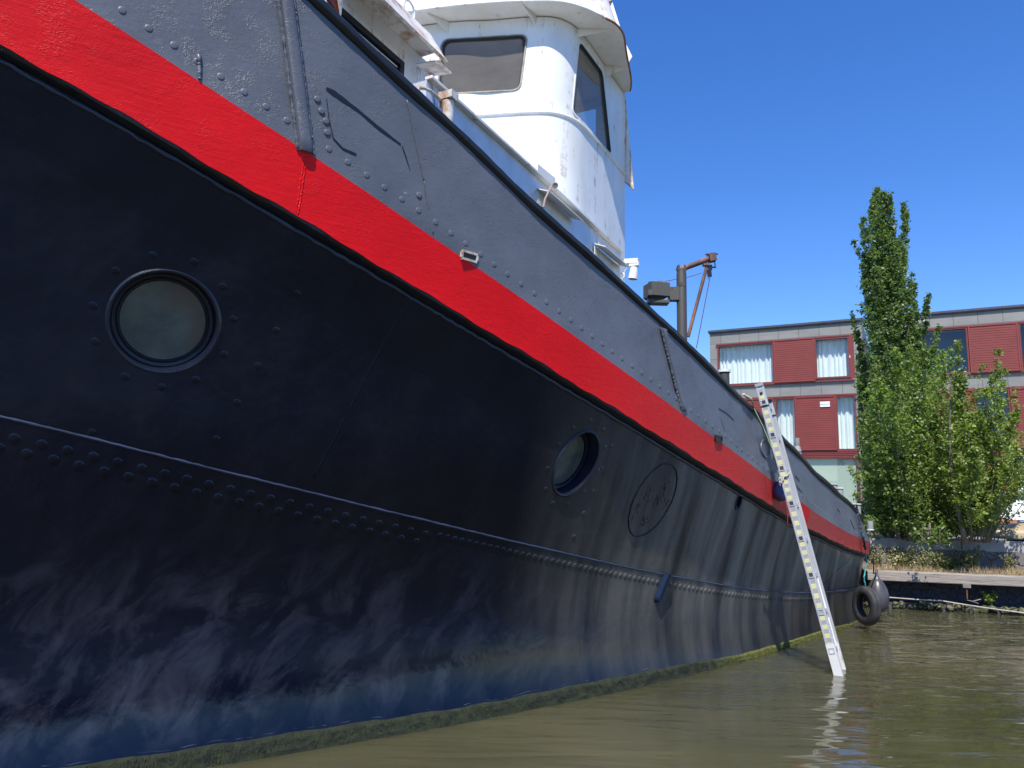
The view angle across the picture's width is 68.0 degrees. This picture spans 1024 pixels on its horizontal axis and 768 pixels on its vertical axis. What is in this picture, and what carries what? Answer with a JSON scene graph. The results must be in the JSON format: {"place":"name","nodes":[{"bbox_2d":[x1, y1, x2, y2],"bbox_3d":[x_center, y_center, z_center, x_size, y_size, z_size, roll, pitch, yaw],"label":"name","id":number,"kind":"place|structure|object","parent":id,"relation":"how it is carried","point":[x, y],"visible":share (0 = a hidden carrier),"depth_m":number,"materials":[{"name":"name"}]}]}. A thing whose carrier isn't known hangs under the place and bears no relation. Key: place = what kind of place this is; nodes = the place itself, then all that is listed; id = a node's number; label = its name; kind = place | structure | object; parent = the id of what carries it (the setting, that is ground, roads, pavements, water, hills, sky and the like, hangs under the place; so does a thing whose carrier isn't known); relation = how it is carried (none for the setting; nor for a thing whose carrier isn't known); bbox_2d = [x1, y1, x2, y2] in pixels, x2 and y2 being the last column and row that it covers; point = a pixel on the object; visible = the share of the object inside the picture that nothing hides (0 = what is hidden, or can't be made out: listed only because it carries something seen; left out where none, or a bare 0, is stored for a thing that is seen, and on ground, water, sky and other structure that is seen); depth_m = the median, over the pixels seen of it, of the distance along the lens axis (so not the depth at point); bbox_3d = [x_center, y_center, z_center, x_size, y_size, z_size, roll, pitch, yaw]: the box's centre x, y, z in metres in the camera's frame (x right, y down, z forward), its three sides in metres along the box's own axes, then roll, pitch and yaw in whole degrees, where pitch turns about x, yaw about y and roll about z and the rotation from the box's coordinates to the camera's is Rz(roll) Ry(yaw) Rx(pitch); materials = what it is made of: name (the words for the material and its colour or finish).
{"place":"outdoors","nodes":[
{"label":"outdoors","id":0,"kind":"place"},
{"bbox_2d":[206,568,1023,767],"bbox_3d":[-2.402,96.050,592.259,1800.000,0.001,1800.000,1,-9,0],"label":"water","id":1,"kind":"structure","parent":0,"point":[915,688],"depth_m":4.45,"materials":[{"name":"green liquid"}]},
{"bbox_2d":[0,0,873,767],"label":"tugboat","id":2,"kind":"object","parent":1,"relation":"on","point":[360,380],"visible":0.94,"depth_m":3.79,"materials":[{"name":"paint"}]},
{"bbox_2d":[745,396,777,468],"bbox_3d":[1.998,0.384,6.065,0.174,0.581,0.332,-5,-11,33],"label":"green strap","id":3,"kind":"object","parent":2,"relation":"attached to","point":[760,422],"visible":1,"depth_m":6.07,"materials":[{"name":"green fabric"}]},
{"bbox_2d":[773,480,785,501],"bbox_3d":[2.236,0.891,6.328,0.140,0.176,0.140,1,-9,0],"label":"ball fender","id":4,"kind":"object","parent":2,"relation":"attached to","point":[778,493],"visible":0.61,"depth_m":6.28,"materials":[{"name":"blue plastic"}]},
{"bbox_2d":[755,382,845,675],"bbox_3d":[2.357,1.343,6.062,0.691,2.733,0.320,-3,-10,27],"label":"ladder","id":5,"kind":"object","parent":2,"relation":"attached to","point":[834,652],"visible":0.95,"depth_m":6.04,"materials":[{"name":"metal"}]},
{"bbox_2d":[779,473,789,483],"bbox_3d":[2.218,0.772,6.184,0.087,0.089,0.269,-2,-10,18],"label":"lashing","id":6,"kind":"object","parent":5,"relation":"attached to","point":[781,481],"visible":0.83,"depth_m":6.07,"materials":[{"name":"white fabric"}]},
{"bbox_2d":[856,504,866,549],"bbox_3d":[3.882,1.588,8.421,0.111,0.507,0.120,1,-9,0],"label":"stern rope","id":7,"kind":"object","parent":2,"relation":"hanging from","point":[861,529],"visible":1,"depth_m":8.41,"materials":[{"name":"teal fabric"}]},
{"bbox_2d":[863,551,866,585],"bbox_3d":[3.919,2.029,8.413,0.024,0.349,0.979,-3,-10,26],"label":"tyre rope","id":8,"kind":"object","parent":2,"relation":"attached to","point":[865,569],"visible":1,"depth_m":8.32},
{"bbox_2d":[852,586,880,625],"bbox_3d":[3.708,2.320,7.945,0.098,0.402,0.402,3,-9,-10],"label":"tyre fender","id":9,"kind":"object","parent":8,"relation":"hanging from","point":[874,614],"visible":1,"depth_m":7.88,"materials":[{"name":"rubber"}]},
{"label":"buoy rope","id":10,"kind":"object","parent":2,"relation":"hanging from","visible":0},
{"bbox_2d":[866,572,888,612],"bbox_3d":[4.122,2.350,8.561,0.236,0.445,0.236,1,-9,0],"label":"buoy fender","id":11,"kind":"object","parent":10,"relation":"hanging from","point":[877,585],"visible":0.69,"depth_m":8.48,"materials":[{"name":"plastic"}]},
{"bbox_2d":[708,318,878,519],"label":"apartment building","id":12,"kind":"structure","parent":0,"point":[804,373],"depth_m":33.55,"materials":[{"name":"red metal"}]},
{"bbox_2d":[717,341,773,384],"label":"window","id":13,"kind":"structure","parent":12,"relation":"in","point":[747,364],"depth_m":35.18,"materials":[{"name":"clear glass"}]},
{"bbox_2d":[774,397,795,445],"bbox_3d":[12.241,1.813,33.842,0.890,2.380,0.502,-3,-10,28],"label":"window","id":14,"kind":"structure","parent":12,"relation":"in","point":[786,408],"depth_m":34.02,"materials":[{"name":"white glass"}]},
{"bbox_2d":[804,457,858,503],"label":"window","id":15,"kind":"structure","parent":12,"relation":"in","point":[833,469],"depth_m":32.48,"materials":[{"name":"clear glass"}]},
{"bbox_2d":[814,336,850,378],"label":"window","id":16,"kind":"structure","parent":12,"relation":"in","point":[832,360],"depth_m":33.49,"materials":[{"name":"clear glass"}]},
{"bbox_2d":[835,395,858,449],"bbox_3d":[14.430,1.684,32.694,0.840,2.380,0.501,-3,-10,28],"label":"window","id":17,"kind":"structure","parent":12,"relation":"in","point":[846,413],"depth_m":32.83,"materials":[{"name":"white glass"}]},
{"bbox_2d":[576,0,1023,365],"label":"sky","id":18,"kind":"structure","parent":0,"point":[762,133],"materials":[{"name":"blue"}]},
{"bbox_2d":[864,525,1005,540],"bbox_3d":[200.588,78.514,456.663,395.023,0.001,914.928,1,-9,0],"label":"ground","id":19,"kind":"structure","parent":0,"point":[950,538],"depth_m":11.79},
{"bbox_2d":[849,185,942,528],"bbox_3d":[7.299,-0.694,14.409,1.605,6.970,2.151,-4,-10,29],"label":"columnar tree","id":20,"kind":"object","parent":19,"relation":"on","point":[889,299],"visible":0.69,"depth_m":13.99,"materials":[{"name":"green plant"}]},
{"bbox_2d":[846,343,976,540],"bbox_3d":[5.746,0.826,10.923,1.712,2.881,2.570,-3,-10,27],"label":"broad tree","id":21,"kind":"object","parent":19,"relation":"on","point":[900,508],"visible":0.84,"depth_m":10.45,"materials":[{"name":"green plant"}]},
{"bbox_2d":[1001,488,1023,519],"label":"parked car","id":22,"kind":"object","parent":19,"relation":"on","point":[1015,508],"depth_m":24.03,"materials":[{"name":"white metal"}]},
{"bbox_2d":[859,537,1023,614],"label":"quay wall","id":23,"kind":"structure","parent":0,"point":[1010,598],"depth_m":10.05,"materials":[{"name":"concrete"}]},
{"bbox_2d":[869,543,883,566],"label":"weed","id":24,"kind":"object","parent":23,"relation":"on","point":[878,559],"visible":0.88,"depth_m":10.39,"materials":[{"name":"green plant"}]},
{"bbox_2d":[886,550,906,567],"bbox_3d":[5.219,2.403,10.352,0.256,0.272,0.223,1,-9,0],"label":"weed","id":25,"kind":"object","parent":23,"relation":"on","point":[894,561],"visible":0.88,"depth_m":10.33,"materials":[{"name":"green plant"}]},
{"bbox_2d":[890,544,917,567],"bbox_3d":[5.343,2.335,10.323,0.347,0.347,0.196,-6,-12,38],"label":"weed","id":26,"kind":"object","parent":23,"relation":"on","point":[904,556],"visible":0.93,"depth_m":10.31,"materials":[{"name":"green plant"}]},
{"bbox_2d":[911,551,931,569],"bbox_3d":[5.531,2.383,10.245,0.314,0.271,0.186,1,-9,0],"label":"weed","id":27,"kind":"object","parent":23,"relation":"on","point":[924,560],"visible":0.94,"depth_m":10.25,"materials":[{"name":"green plant"}]},
{"bbox_2d":[909,522,954,554],"bbox_3d":[5.185,1.931,9.382,0.267,0.448,0.509,9,-12,-41],"label":"bush","id":28,"kind":"object","parent":23,"relation":"on","point":[930,540],"visible":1,"depth_m":9.38,"materials":[{"name":"green plant"}]},
{"bbox_2d":[920,546,951,569],"bbox_3d":[5.730,2.346,10.215,0.346,0.313,0.287,1,-9,0],"label":"weed","id":29,"kind":"object","parent":23,"relation":"on","point":[939,559],"visible":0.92,"depth_m":10.20,"materials":[{"name":"green plant"}]},
{"bbox_2d":[862,558,1023,575],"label":"dry grass","id":30,"kind":"structure","parent":23,"relation":"on","point":[986,571],"depth_m":9.98,"materials":[{"name":"plant"}]},
{"bbox_2d":[863,569,1023,598],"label":"timber beam","id":31,"kind":"structure","parent":23,"relation":"on","point":[966,580],"depth_m":9.75,"materials":[{"name":"grey wood"}]},
{"bbox_2d":[942,553,962,570],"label":"weed","id":32,"kind":"object","parent":23,"relation":"on","point":[952,567],"visible":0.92,"depth_m":10.18,"materials":[{"name":"green plant"}]},
{"bbox_2d":[889,597,1023,613],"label":"mooring line","id":33,"kind":"object","parent":23,"relation":"attached to","point":[956,603],"visible":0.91,"depth_m":9.62,"materials":[{"name":"fabric"}]},
{"bbox_2d":[951,545,978,570],"bbox_3d":[6.070,2.327,10.137,0.349,0.336,0.245,1,-9,0],"label":"weed","id":34,"kind":"object","parent":23,"relation":"on","point":[964,563],"visible":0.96,"depth_m":10.12,"materials":[{"name":"green plant"}]},
{"bbox_2d":[961,545,981,569],"bbox_3d":[6.182,2.323,10.137,0.250,0.348,0.201,1,-9,0],"label":"weed","id":35,"kind":"object","parent":23,"relation":"on","point":[977,558],"visible":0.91,"depth_m":10.12,"materials":[{"name":"green plant"}]},
{"bbox_2d":[936,339,1023,542],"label":"loose tree","id":36,"kind":"object","parent":23,"relation":"on","point":[986,497],"visible":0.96,"depth_m":9.89,"materials":[{"name":"green plant"}]},
{"bbox_2d":[979,590,998,604],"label":"plant","id":37,"kind":"object","parent":23,"relation":"attached to","point":[989,598],"depth_m":9.71,"materials":[{"name":"green plant"}]},
{"bbox_2d":[958,523,1023,541],"bbox_3d":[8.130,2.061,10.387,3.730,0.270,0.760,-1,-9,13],"label":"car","id":38,"kind":"object","parent":23,"relation":"on","point":[1014,531],"visible":0.37,"depth_m":10.46,"materials":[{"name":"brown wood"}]},
{"bbox_2d":[1000,551,1018,571],"bbox_3d":[6.568,2.363,10.022,0.254,0.297,0.154,1,-9,0],"label":"weed","id":39,"kind":"object","parent":23,"relation":"on","point":[1009,564],"visible":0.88,"depth_m":10.02,"materials":[{"name":"green plant"}]},
{"bbox_2d":[901,304,1023,522],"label":"apartment building","id":40,"kind":"structure","parent":0,"point":[982,333],"depth_m":30.52,"materials":[{"name":"red metal"}]},
{"bbox_2d":[928,327,970,374],"bbox_3d":[17.418,-1.313,31.388,2.550,1.930,0.100,-3,-10,28],"label":"window","id":41,"kind":"structure","parent":40,"relation":"in","point":[965,328],"depth_m":30.87,"materials":[{"name":"metal"}]},
{"bbox_2d":[973,388,1013,447],"bbox_3d":[19.060,1.375,30.044,1.240,2.380,0.100,-3,-10,28],"label":"window","id":42,"kind":"structure","parent":40,"relation":"in","point":[1008,389],"depth_m":29.89,"materials":[{"name":"metal"}]},
{"bbox_2d":[1018,323,1023,369],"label":"window","id":43,"kind":"structure","parent":40,"relation":"in","point":[1019,324],"depth_m":29.96,"materials":[{"name":"metal"}]}
]}

